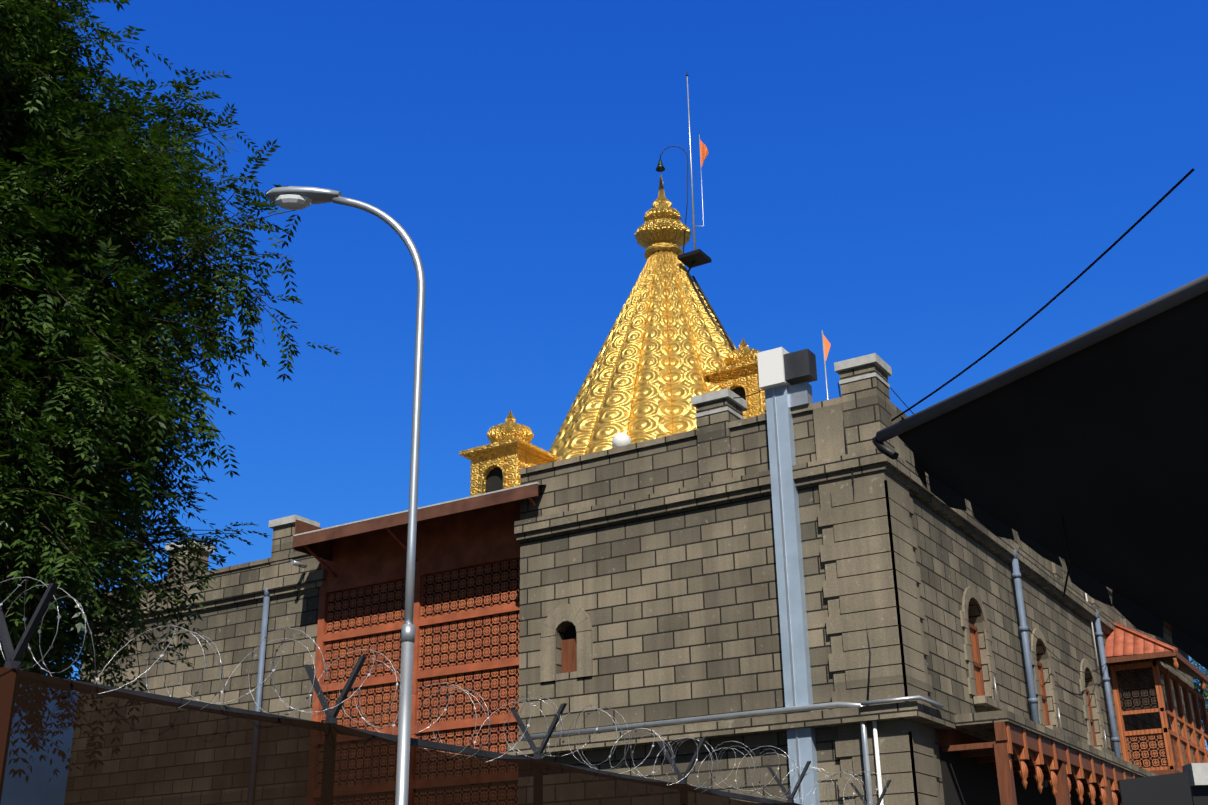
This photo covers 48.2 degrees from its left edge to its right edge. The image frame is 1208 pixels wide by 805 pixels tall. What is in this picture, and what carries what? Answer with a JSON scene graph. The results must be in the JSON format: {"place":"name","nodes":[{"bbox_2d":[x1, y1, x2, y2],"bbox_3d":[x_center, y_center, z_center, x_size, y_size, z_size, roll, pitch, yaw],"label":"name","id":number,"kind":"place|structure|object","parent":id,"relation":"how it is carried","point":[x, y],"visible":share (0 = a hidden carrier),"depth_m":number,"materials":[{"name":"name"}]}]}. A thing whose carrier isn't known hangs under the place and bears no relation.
{"place":"outdoors","nodes":[
{"label":"outdoors","id":0,"kind":"place"},
{"bbox_2d":[27,0,1207,749],"label":"sky","id":1,"kind":"structure","parent":0,"point":[908,183],"materials":[{"name":"blue"}]},
{"bbox_2d":[80,73,1207,804],"bbox_3d":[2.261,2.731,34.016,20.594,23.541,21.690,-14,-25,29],"label":"temple building","id":2,"kind":"structure","parent":0,"point":[692,523],"depth_m":22.42,"materials":[{"name":"stone"}]},
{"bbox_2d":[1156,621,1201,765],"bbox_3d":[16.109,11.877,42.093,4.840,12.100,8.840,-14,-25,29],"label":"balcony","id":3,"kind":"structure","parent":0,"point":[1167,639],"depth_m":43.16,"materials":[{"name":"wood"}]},
{"bbox_2d":[1182,763,1207,804],"bbox_3d":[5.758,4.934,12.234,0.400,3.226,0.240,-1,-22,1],"label":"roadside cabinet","id":4,"kind":"object","parent":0,"point":[1198,776],"visible":0.78,"depth_m":12.71,"materials":[{"name":"metal"}]},
{"label":"ground","id":5,"kind":"structure","parent":0,"visible":0},
{"bbox_2d":[0,354,269,690],"bbox_3d":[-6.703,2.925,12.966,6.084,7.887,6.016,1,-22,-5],"label":"tree","id":6,"kind":"object","parent":5,"relation":"on","point":[49,561],"visible":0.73,"depth_m":12.75,"materials":[{"name":"green plant"}]},
{"bbox_2d":[0,0,341,630],"bbox_3d":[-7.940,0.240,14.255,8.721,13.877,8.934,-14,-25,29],"label":"neem tree","id":7,"kind":"object","parent":5,"relation":"on","point":[79,205],"visible":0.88,"depth_m":13.72,"materials":[{"name":"green plant"}]},
{"bbox_2d":[266,186,424,804],"bbox_3d":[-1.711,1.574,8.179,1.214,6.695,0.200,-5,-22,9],"label":"street lamp","id":8,"kind":"object","parent":5,"relation":"on","point":[294,198],"visible":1,"depth_m":8.57,"materials":[{"name":"grey metal"}]},
{"bbox_2d":[0,576,890,804],"bbox_3d":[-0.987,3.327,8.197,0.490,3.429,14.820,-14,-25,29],"label":"security fence","id":9,"kind":"object","parent":5,"relation":"on","point":[63,741],"visible":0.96,"depth_m":7.16,"materials":[{"name":"metal"}]},
{"bbox_2d":[872,168,1207,668],"bbox_3d":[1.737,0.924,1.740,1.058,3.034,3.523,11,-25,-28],"label":"market awning","id":10,"kind":"object","parent":5,"relation":"on","point":[1084,456],"visible":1,"depth_m":3.24,"materials":[{"name":"fabric"}]},
{"bbox_2d":[1118,772,1192,804],"bbox_3d":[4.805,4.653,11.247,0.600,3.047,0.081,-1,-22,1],"label":"roadside sign board","id":11,"kind":"object","parent":5,"relation":"on","point":[1170,789],"visible":1,"depth_m":11.72,"materials":[{"name":"metal"}]},
{"bbox_2d":[1189,659,1207,750],"bbox_3d":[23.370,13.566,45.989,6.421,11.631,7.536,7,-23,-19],"label":"tree","id":12,"kind":"object","parent":5,"relation":"on","point":[1197,687],"visible":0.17,"depth_m":47.98,"materials":[{"name":"green plant"}]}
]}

